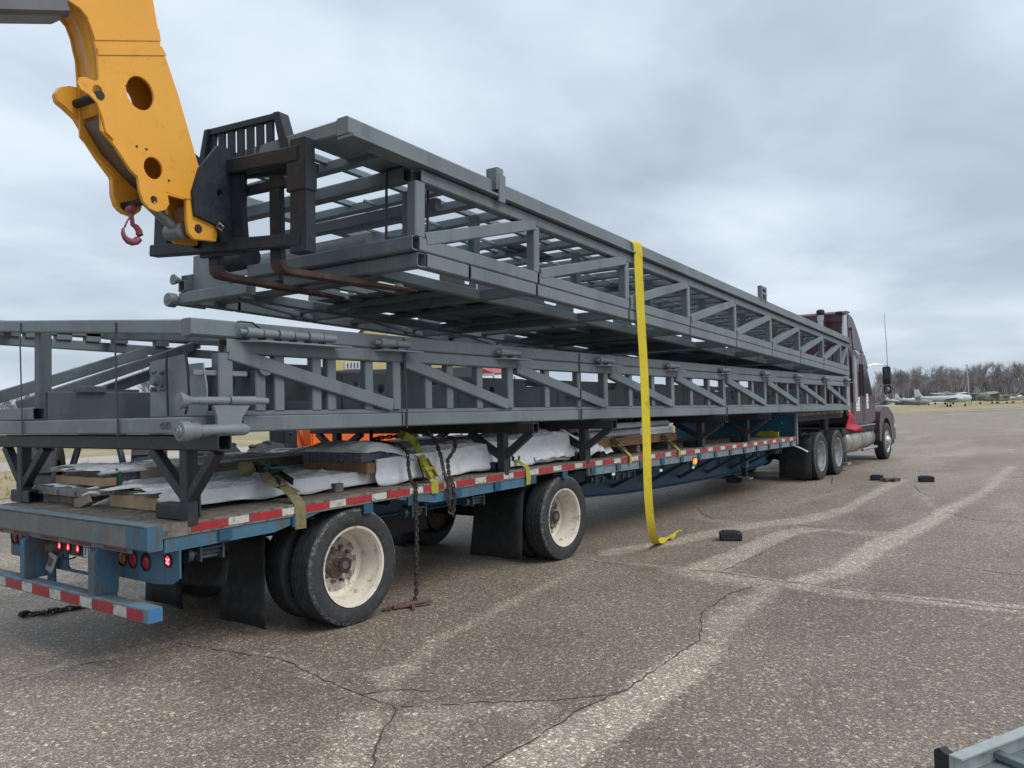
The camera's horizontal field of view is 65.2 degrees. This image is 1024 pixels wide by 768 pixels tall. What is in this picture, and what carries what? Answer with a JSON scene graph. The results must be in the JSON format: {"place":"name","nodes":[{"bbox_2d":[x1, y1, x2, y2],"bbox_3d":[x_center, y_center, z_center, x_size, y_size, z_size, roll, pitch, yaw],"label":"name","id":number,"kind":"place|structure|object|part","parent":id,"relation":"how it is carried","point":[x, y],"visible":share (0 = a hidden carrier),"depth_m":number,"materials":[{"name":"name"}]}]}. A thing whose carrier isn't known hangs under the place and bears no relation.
{"place":"outdoors","nodes":[
{"label":"outdoors","id":0,"kind":"place"},
{"bbox_2d":[0,0,216,244],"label":"telehandler boom","id":1,"kind":"object","parent":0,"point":[139,146],"visible":0.92,"depth_m":5.21,"materials":[{"name":"orange paint"}]},
{"bbox_2d":[121,205,142,245],"bbox_3d":[-2.509,-1.047,5.285,0.064,0.268,0.154,-3,-2,37],"label":"lifting hook","id":2,"kind":"object","parent":1,"relation":"hanging from","point":[131,210],"visible":1,"depth_m":5.27,"materials":[{"name":"red metal"}]},
{"bbox_2d":[149,111,318,258],"bbox_3d":[-2.131,-1.414,5.791,1.683,1.095,0.520,-3,-2,31],"label":"fork carriage","id":3,"kind":"object","parent":1,"relation":"attached to","point":[220,191],"visible":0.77,"depth_m":5.71,"materials":[{"name":"black metal"}]},
{"bbox_2d":[209,257,344,299],"bbox_3d":[-1.880,-1.100,6.532,0.114,0.703,1.283,-3,-2,35],"label":"fork","id":4,"kind":"object","parent":3,"relation":"attached to","point":[217,271],"visible":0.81,"depth_m":6.27,"materials":[{"name":"black metal"}]},
{"bbox_2d":[269,175,417,292],"bbox_3d":[-1.258,-1.118,6.149,0.118,0.723,1.294,-3,-2,43],"label":"fork","id":5,"kind":"object","parent":3,"relation":"attached to","point":[279,266],"visible":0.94,"depth_m":5.70,"materials":[{"name":"black metal"}]},
{"bbox_2d":[133,368,152,391],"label":"bare tree","id":6,"kind":"object","parent":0,"point":[146,386],"visible":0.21,"depth_m":99.97,"materials":[{"name":"grey plant"}]},
{"bbox_2d":[0,402,946,471],"bbox_3d":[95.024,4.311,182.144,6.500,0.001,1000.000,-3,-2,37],"label":"taxiway","id":7,"kind":"structure","parent":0,"point":[94,459],"depth_m":33.30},
{"bbox_2d":[885,396,908,402],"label":"parked aircraft","id":8,"kind":"object","parent":7,"relation":"on","point":[893,399],"visible":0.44,"depth_m":154.81,"materials":[{"name":"white metal"}]},
{"bbox_2d":[942,373,954,391],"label":"bare tree","id":9,"kind":"object","parent":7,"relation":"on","point":[950,381],"visible":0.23,"depth_m":214.58,"materials":[{"name":"grey plant"}]},
{"bbox_2d":[945,367,962,385],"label":"bare tree","id":10,"kind":"object","parent":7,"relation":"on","point":[951,370],"visible":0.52,"depth_m":218.25,"materials":[{"name":"grey plant"}]},
{"bbox_2d":[955,372,965,384],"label":"bare tree","id":11,"kind":"object","parent":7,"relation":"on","point":[956,377],"visible":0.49,"depth_m":216.31,"materials":[{"name":"grey plant"}]},
{"bbox_2d":[962,368,975,385],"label":"bare tree","id":12,"kind":"object","parent":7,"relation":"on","point":[965,373],"visible":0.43,"depth_m":217.77,"materials":[{"name":"grey plant"}]},
{"bbox_2d":[963,365,985,376],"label":"bare tree","id":13,"kind":"object","parent":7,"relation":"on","point":[975,369],"visible":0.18,"depth_m":227.23,"materials":[{"name":"grey plant"}]},
{"bbox_2d":[971,361,990,375],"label":"bare tree","id":14,"kind":"object","parent":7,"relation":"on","point":[987,365],"visible":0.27,"depth_m":241.96,"materials":[{"name":"grey plant"}]},
{"bbox_2d":[0,407,1023,767],"bbox_3d":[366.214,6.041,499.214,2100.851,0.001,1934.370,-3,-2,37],"label":"asphalt apron","id":15,"kind":"object","parent":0,"point":[796,669],"visible":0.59,"depth_m":5.66,"materials":[{"name":"grey asphalt"}]},
{"bbox_2d":[18,605,85,616],"bbox_3d":[-3.996,1.999,7.089,0.656,0.081,0.194,-1,-2,-31],"label":"chain","id":16,"kind":"object","parent":15,"relation":"on","point":[23,613],"visible":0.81,"depth_m":7.00,"materials":[{"name":"black metal"}]},
{"bbox_2d":[3,659,111,682],"bbox_3d":[-3.096,1.949,5.460,0.668,0.001,0.064,0,-2,-42],"label":"pavement crack","id":17,"kind":"object","parent":15,"relation":"on","point":[59,668],"visible":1,"depth_m":5.50,"materials":[{"name":"black asphalt"}]},
{"bbox_2d":[178,643,395,767],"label":"pavement crack","id":18,"kind":"object","parent":15,"relation":"on","point":[380,737],"visible":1,"depth_m":4.74,"materials":[{"name":"black asphalt"}]},
{"bbox_2d":[197,430,399,455],"bbox_3d":[-4.287,1.560,17.451,2.161,1.571,4.860,-3,-2,37],"label":"orange telehandler","id":19,"kind":"object","parent":15,"relation":"on","point":[291,439],"visible":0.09,"depth_m":16.02,"materials":[{"name":"paint"}]},
{"bbox_2d":[365,689,428,693],"bbox_3d":[-0.702,1.867,4.869,0.426,0.001,0.055,-1,-2,-4],"label":"pavement crack","id":20,"kind":"object","parent":15,"relation":"on","point":[399,689],"visible":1,"depth_m":4.87,"materials":[{"name":"black asphalt"}]},
{"bbox_2d":[336,330,471,376],"bbox_3d":[-3.407,0.386,24.887,5.340,4.251,3.000,-2,-2,1],"label":"box trailer","id":21,"kind":"object","parent":15,"relation":"on","point":[343,366],"visible":0.11,"depth_m":24.00,"materials":[{"name":"metal"}]},
{"bbox_2d":[382,599,432,610],"bbox_3d":[-0.903,1.897,6.905,0.245,0.060,0.418,-3,-2,37],"label":"chain binder","id":22,"kind":"object","parent":15,"relation":"on","point":[412,604],"visible":1,"depth_m":6.89,"materials":[{"name":"brown metal"}]},
{"bbox_2d":[0,410,842,629],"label":"flatbed trailer","id":23,"kind":"object","parent":15,"relation":"on","point":[333,562],"visible":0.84,"depth_m":6.47,"materials":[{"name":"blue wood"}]},
{"bbox_2d":[31,483,117,506],"bbox_3d":[-2.777,0.894,7.706,1.061,0.194,3.030,-3,-2,37],"label":"sheet bundle","id":24,"kind":"object","parent":23,"relation":"on","point":[65,493],"visible":0.08,"depth_m":6.49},
{"bbox_2d":[0,434,231,526],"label":"bunk stand","id":25,"kind":"object","parent":23,"relation":"on","point":[188,482],"visible":0.98,"depth_m":5.50,"materials":[{"name":"black paint"}]},
{"bbox_2d":[0,317,853,441],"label":"conveyor section","id":26,"kind":"object","parent":25,"relation":"on","point":[242,385],"visible":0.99,"depth_m":6.77,"materials":[{"name":"grey metal"}]},
{"bbox_2d":[374,426,422,439],"bbox_3d":[-1.002,0.468,8.001,0.312,0.140,0.907,-2,-2,26],"label":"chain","id":27,"kind":"object","parent":26,"relation":"hanging from","point":[412,431],"visible":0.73,"depth_m":7.68,"materials":[{"name":"metal"}]},
{"bbox_2d":[163,116,850,380],"bbox_3d":[2.042,-0.943,12.595,3.186,1.518,15.557,-3,-2,34],"label":"conveyor section","id":28,"kind":"object","parent":26,"relation":"on","point":[494,301],"visible":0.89,"depth_m":7.83,"materials":[{"name":"grey metal"}]},
{"bbox_2d":[630,241,682,543],"bbox_3d":[1.651,0.170,9.423,0.292,3.501,1.689,-2,-2,30],"label":"hanging strap","id":29,"kind":"object","parent":28,"relation":"hanging from","point":[644,380],"visible":0.96,"depth_m":8.93,"materials":[{"name":"yellow fabric"}]},
{"bbox_2d":[199,458,305,529],"bbox_3d":[-2.257,0.866,6.583,1.827,0.499,0.260,-3,-2,43],"label":"ratchet strap","id":30,"kind":"object","parent":23,"relation":"attached to","point":[275,476],"visible":0.98,"depth_m":6.19,"materials":[{"name":"yellow fabric"}]},
{"bbox_2d":[82,461,427,510],"bbox_3d":[-1.995,0.823,6.932,1.146,0.241,2.832,-3,-2,40],"label":"wrapped bundle","id":31,"kind":"object","parent":23,"relation":"on","point":[221,488],"visible":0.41,"depth_m":6.23,"materials":[{"name":"white plastic"}]},
{"bbox_2d":[49,435,465,486],"bbox_3d":[-1.760,0.829,9.091,0.929,0.348,6.455,-3,-2,37],"label":"wrapped bundle","id":32,"kind":"object","parent":23,"relation":"on","point":[146,472],"visible":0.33,"depth_m":6.81,"materials":[{"name":"white plastic"}]},
{"bbox_2d":[369,429,418,600],"bbox_3d":[-1.232,1.206,7.628,0.238,1.520,1.611,-1,-2,-24],"label":"chain","id":33,"kind":"object","parent":23,"relation":"hanging from","point":[416,537],"visible":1,"depth_m":6.94,"materials":[{"name":"metal"}]},
{"bbox_2d":[398,430,443,493],"bbox_3d":[-0.865,0.710,7.468,0.186,0.563,0.681,0,-2,-38],"label":"ratchet strap","id":34,"kind":"object","parent":23,"relation":"attached to","point":[430,472],"visible":1,"depth_m":7.32,"materials":[{"name":"fabric"}]},
{"bbox_2d":[310,422,538,474],"bbox_3d":[-1.097,0.704,8.836,3.340,0.525,0.106,-3,-2,37],"label":"bunk stand","id":35,"kind":"object","parent":23,"relation":"on","point":[503,452],"visible":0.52,"depth_m":8.19,"materials":[{"name":"black paint"}]},
{"bbox_2d":[391,436,463,445],"bbox_3d":[-0.538,0.780,9.837,0.437,0.311,3.404,-3,-2,37],"label":"wrapped bundle","id":36,"kind":"object","parent":23,"relation":"on","point":[419,441],"visible":0.12,"depth_m":9.25,"materials":[{"name":"plastic"}]},
{"bbox_2d":[299,430,569,485],"bbox_3d":[-0.622,0.746,8.387,1.010,0.452,3.254,-3,-2,37],"label":"wrapped bundle","id":37,"kind":"object","parent":23,"relation":"on","point":[362,457],"visible":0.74,"depth_m":7.36,"materials":[{"name":"white plastic"}]},
{"bbox_2d":[424,430,456,516],"bbox_3d":[-0.623,0.835,7.633,0.262,0.792,0.686,-1,-2,-25],"label":"chain","id":38,"kind":"object","parent":23,"relation":"hanging from","point":[450,477],"visible":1,"depth_m":7.41,"materials":[{"name":"metal"}]},
{"bbox_2d":[411,419,616,463],"bbox_3d":[-0.165,0.721,10.087,3.340,0.507,0.106,-3,-2,37],"label":"bunk stand","id":39,"kind":"object","parent":23,"relation":"on","point":[584,444],"visible":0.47,"depth_m":9.31,"materials":[{"name":"black paint"}]},
{"bbox_2d":[512,455,530,484],"bbox_3d":[-0.050,0.820,8.671,0.109,0.482,0.855,-1,-2,-28],"label":"ratchet strap","id":40,"kind":"object","parent":23,"relation":"attached to","point":[528,476],"visible":0.34,"depth_m":8.32,"materials":[{"name":"yellow fabric"}]},
{"bbox_2d":[532,428,612,463],"bbox_3d":[0.341,0.718,9.744,1.125,0.396,1.701,-3,-2,37],"label":"wrapped bundle","id":41,"kind":"object","parent":23,"relation":"on","point":[571,451],"visible":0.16,"depth_m":9.37,"materials":[{"name":"white plastic"}]},
{"bbox_2d":[563,420,675,456],"bbox_3d":[1.083,0.755,11.294,1.540,0.406,2.618,-3,-2,37],"label":"tube bundle","id":42,"kind":"object","parent":23,"relation":"on","point":[632,430],"visible":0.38,"depth_m":10.89,"materials":[{"name":"silver metal"}]},
{"bbox_2d":[589,419,631,462],"bbox_3d":[0.981,0.714,10.662,1.522,0.630,0.292,-3,-2,42],"label":"ratchet strap","id":43,"kind":"object","parent":42,"relation":"attached to","point":[619,446],"visible":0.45,"depth_m":10.16,"materials":[{"name":"yellow fabric"}]},
{"bbox_2d":[616,418,680,456],"bbox_3d":[1.832,0.737,11.805,1.522,0.630,0.283,-3,-2,42],"label":"ratchet strap","id":44,"kind":"object","parent":42,"relation":"attached to","point":[667,440],"visible":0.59,"depth_m":11.35,"materials":[{"name":"yellow fabric"}]},
{"bbox_2d":[590,415,727,448],"bbox_3d":[1.824,0.775,12.757,3.340,0.507,0.106,-3,-2,37],"label":"bunk stand","id":45,"kind":"object","parent":23,"relation":"on","point":[700,435],"visible":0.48,"depth_m":12.00,"materials":[{"name":"black paint"}]},
{"bbox_2d":[616,413,770,443],"bbox_3d":[2.947,0.806,14.265,3.340,0.506,0.106,-3,-2,37],"label":"bunk stand","id":46,"kind":"object","parent":23,"relation":"on","point":[746,431],"visible":0.48,"depth_m":13.48,"materials":[{"name":"black paint"}]},
{"bbox_2d":[755,431,778,436],"bbox_3d":[4.961,0.972,15.610,0.020,0.120,0.613,-1,-2,-29],"label":"yellow strap fold","id":47,"kind":"object","parent":23,"relation":"on","point":[767,433],"visible":1,"depth_m":15.57,"materials":[{"name":"yellow fabric"}]},
{"bbox_2d":[460,368,515,434],"bbox_3d":[-0.705,0.936,24.420,1.400,2.980,1.200,-3,-2,37],"label":"red canopy","id":48,"kind":"object","parent":15,"relation":"on","point":[490,371],"visible":0.23,"depth_m":23.81,"materials":[{"name":"fabric"}]},
{"bbox_2d":[482,692,619,767],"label":"pavement crack","id":49,"kind":"object","parent":15,"relation":"on","point":[544,731],"visible":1,"depth_m":4.18,"materials":[{"name":"black asphalt"}]},
{"bbox_2d":[402,584,758,706],"bbox_3d":[1.101,1.844,5.751,4.114,0.001,0.831,0,-2,-44],"label":"pavement crack","id":50,"kind":"object","parent":15,"relation":"on","point":[618,691],"visible":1,"depth_m":4.94,"materials":[{"name":"black asphalt"}]},
{"bbox_2d":[719,530,741,540],"bbox_3d":[2.694,1.864,9.868,0.247,0.107,0.204,-2,-2,7],"label":"steel block","id":51,"kind":"object","parent":15,"relation":"on","point":[729,535],"depth_m":9.77,"materials":[{"name":"black paint"}]},
{"bbox_2d":[726,476,741,482],"bbox_3d":[4.659,2.005,16.807,0.260,0.113,0.215,-3,-2,37],"label":"steel block","id":52,"kind":"object","parent":15,"relation":"on","point":[733,479],"depth_m":16.73,"materials":[{"name":"black paint"}]},
{"bbox_2d":[583,559,1020,609],"bbox_3d":[4.285,1.771,6.196,8.930,0.001,0.193,-3,-2,38],"label":"pavement crack","id":53,"kind":"object","parent":15,"relation":"on","point":[810,583],"visible":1,"depth_m":7.41,"materials":[{"name":"black asphalt"}]},
{"bbox_2d":[724,309,895,478],"bbox_3d":[7.409,0.133,20.047,3.000,3.900,9.292,-3,-2,37],"label":"truck tractor","id":54,"kind":"object","parent":15,"relation":"on","point":[822,448],"visible":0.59,"depth_m":19.36,"materials":[{"name":"red paint"}]},
{"bbox_3d":[8.415,0.493,19.600,0.008,0.600,0.550,-3,-2,37],"label":"baggage door","id":55,"kind":"part","parent":54,"relation":"part of","materials":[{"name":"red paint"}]},
{"bbox_3d":[9.199,-0.007,20.683,0.009,0.680,0.818,-3,-2,37],"label":"door window","id":56,"kind":"part","parent":54,"relation":"part of","materials":[{"name":"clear glass"}]},
{"bbox_3d":[9.238,0.263,20.740,0.026,1.340,1.119,-3,-2,37],"label":"door","id":57,"kind":"part","parent":54,"relation":"part of","materials":[{"name":"red paint"}]},
{"bbox_2d":[870,474,882,479],"bbox_3d":[7.513,1.922,16.491,0.247,0.107,0.204,-2,-2,27],"label":"steel block","id":58,"kind":"object","parent":15,"relation":"on","point":[875,476],"depth_m":16.42,"materials":[{"name":"black paint"}]},
{"bbox_2d":[880,477,899,481],"bbox_3d":[7.629,1.923,16.094,0.374,0.085,0.272,-2,-2,5],"label":"binder","id":59,"kind":"object","parent":15,"relation":"on","point":[893,479],"visible":1,"depth_m":16.08,"materials":[{"name":"brown metal"}]},
{"bbox_2d":[918,475,934,481],"bbox_3d":[8.250,1.884,15.943,0.260,0.113,0.215,-2,-2,17],"label":"steel block","id":60,"kind":"object","parent":15,"relation":"on","point":[925,478],"depth_m":15.85,"materials":[{"name":"black paint"}]},
{"bbox_2d":[933,726,1023,767],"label":"steel channel","id":61,"kind":"object","parent":15,"relation":"on","point":[1005,750],"visible":1,"depth_m":3.66,"materials":[{"name":"grey metal"}]},
{"bbox_2d":[945,409,1012,411],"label":"apron edge","id":62,"kind":"object","parent":15,"relation":"on","point":[978,410],"visible":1,"depth_m":82.34,"materials":[{"name":"grey concrete"}]},
{"bbox_2d":[0,400,1023,498],"bbox_3d":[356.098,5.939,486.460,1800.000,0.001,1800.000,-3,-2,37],"label":"dry grass field","id":63,"kind":"structure","parent":0,"point":[250,438],"depth_m":61.69,"materials":[{"name":"plant"}]},
{"bbox_2d":[0,389,10,421],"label":"bare tree","id":64,"kind":"object","parent":63,"relation":"on","point":[1,407],"visible":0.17,"depth_m":226.48,"materials":[{"name":"grey plant"}]},
{"bbox_2d":[3,397,20,408],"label":"bare tree","id":65,"kind":"object","parent":63,"relation":"on","point":[10,405],"visible":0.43,"depth_m":217.92,"materials":[{"name":"grey plant"}]},
{"bbox_2d":[877,372,883,389],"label":"bare tree","id":66,"kind":"object","parent":63,"relation":"on","point":[881,379],"visible":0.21,"depth_m":228.42,"materials":[{"name":"grey plant"}]},
{"bbox_2d":[888,376,896,398],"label":"bare tree","id":67,"kind":"object","parent":63,"relation":"on","point":[892,387],"visible":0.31,"depth_m":207.96,"materials":[{"name":"grey plant"}]},
{"bbox_2d":[891,367,905,393],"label":"bare tree","id":68,"kind":"object","parent":63,"relation":"on","point":[899,376],"visible":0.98,"depth_m":207.21,"materials":[{"name":"grey plant"}]},
{"bbox_2d":[874,401,928,405],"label":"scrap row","id":69,"kind":"object","parent":63,"relation":"on","point":[898,403],"visible":0.1,"depth_m":153.91,"materials":[{"name":"grey metal"}]},
{"bbox_2d":[895,369,909,397],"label":"bare tree","id":70,"kind":"object","parent":63,"relation":"on","point":[904,383],"visible":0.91,"depth_m":208.23,"materials":[{"name":"grey plant"}]},
{"bbox_2d":[895,394,932,405],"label":"parked aircraft","id":71,"kind":"object","parent":63,"relation":"on","point":[911,399],"visible":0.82,"depth_m":140.18,"materials":[{"name":"white metal"}]},
{"bbox_2d":[907,366,923,390],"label":"bare tree","id":72,"kind":"object","parent":63,"relation":"on","point":[914,386],"visible":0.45,"depth_m":210.29,"materials":[{"name":"grey plant"}]},
{"bbox_2d":[911,368,928,389],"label":"bare tree","id":73,"kind":"object","parent":63,"relation":"on","point":[917,378],"visible":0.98,"depth_m":203.53,"materials":[{"name":"grey plant"}]},
{"bbox_2d":[924,364,945,400],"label":"bare tree","id":74,"kind":"object","parent":63,"relation":"on","point":[932,370],"visible":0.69,"depth_m":215.62,"materials":[{"name":"grey plant"}]},
{"bbox_2d":[933,366,948,388],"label":"bare tree","id":75,"kind":"object","parent":63,"relation":"on","point":[940,376],"visible":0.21,"depth_m":212.21,"materials":[{"name":"grey plant"}]},
{"bbox_2d":[914,389,973,406],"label":"parked aircraft","id":76,"kind":"object","parent":63,"relation":"on","point":[948,397],"visible":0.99,"depth_m":116.87,"materials":[{"name":"white metal"}]},
{"bbox_2d":[936,364,953,391],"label":"bare tree","id":77,"kind":"object","parent":63,"relation":"on","point":[941,378],"visible":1,"depth_m":203.17,"materials":[{"name":"grey plant"}]},
{"bbox_2d":[871,372,1023,402],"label":"wood undergrowth","id":78,"kind":"object","parent":63,"relation":"on","point":[879,394],"visible":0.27,"depth_m":214.18,"materials":[{"name":"plant"}]},
{"bbox_2d":[929,386,979,404],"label":"parked aircraft","id":79,"kind":"object","parent":63,"relation":"on","point":[975,390],"visible":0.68,"depth_m":140.42,"materials":[{"name":"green metal"}]},
{"bbox_2d":[949,378,963,391],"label":"bare tree","id":80,"kind":"object","parent":63,"relation":"on","point":[958,389],"visible":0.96,"depth_m":204.10,"materials":[{"name":"grey plant"}]},
{"bbox_2d":[951,367,962,377],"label":"bare tree","id":81,"kind":"object","parent":63,"relation":"on","point":[958,371],"visible":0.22,"depth_m":270.32,"materials":[{"name":"grey plant"}]},
{"bbox_2d":[967,365,969,404],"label":"light pole","id":82,"kind":"object","parent":63,"relation":"on","point":[968,383],"visible":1,"depth_m":132.72,"materials":[{"name":"metal"}]},
{"bbox_2d":[971,371,985,400],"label":"bare tree","id":83,"kind":"object","parent":63,"relation":"on","point":[979,381],"visible":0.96,"depth_m":202.05,"materials":[{"name":"grey plant"}]},
{"bbox_2d":[974,363,990,390],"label":"bare tree","id":84,"kind":"object","parent":63,"relation":"on","point":[985,378],"visible":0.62,"depth_m":210.18,"materials":[{"name":"grey plant"}]},
{"bbox_2d":[986,370,1001,391],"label":"bare tree","id":85,"kind":"object","parent":63,"relation":"on","point":[991,375],"visible":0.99,"depth_m":203.81,"materials":[{"name":"grey plant"}]},
{"bbox_2d":[985,361,1009,394],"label":"bare tree","id":86,"kind":"object","parent":63,"relation":"on","point":[999,369],"visible":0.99,"depth_m":203.68,"materials":[{"name":"grey plant"}]},
{"bbox_2d":[976,386,1023,403],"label":"parked aircraft","id":87,"kind":"object","parent":63,"relation":"on","point":[992,396],"visible":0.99,"depth_m":134.66,"materials":[{"name":"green metal"}]},
{"bbox_2d":[996,394,1023,403],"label":"parked aircraft","id":88,"kind":"object","parent":63,"relation":"on","point":[1007,398],"visible":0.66,"depth_m":136.07,"materials":[{"name":"white metal"}]},
{"bbox_2d":[1005,362,1017,380],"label":"bare tree","id":89,"kind":"object","parent":63,"relation":"on","point":[1008,369],"visible":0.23,"depth_m":216.76,"materials":[{"name":"grey plant"}]},
{"bbox_2d":[1008,366,1023,386],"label":"bare tree","id":90,"kind":"object","parent":63,"relation":"on","point":[1015,376],"visible":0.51,"depth_m":209.56,"materials":[{"name":"grey plant"}]},
{"bbox_2d":[1009,362,1023,394],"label":"bare tree","id":91,"kind":"object","parent":63,"relation":"on","point":[1016,369],"visible":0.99,"depth_m":199.37,"materials":[{"name":"grey plant"}]},
{"bbox_2d":[1011,395,1023,402],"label":"parked aircraft","id":92,"kind":"object","parent":63,"relation":"on","point":[1017,399],"visible":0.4,"depth_m":139.00,"materials":[{"name":"white metal"}]},
{"bbox_2d":[0,0,1023,408],"label":"sky","id":93,"kind":"structure","parent":0,"point":[862,158],"materials":[{"name":"grey"}]}
]}

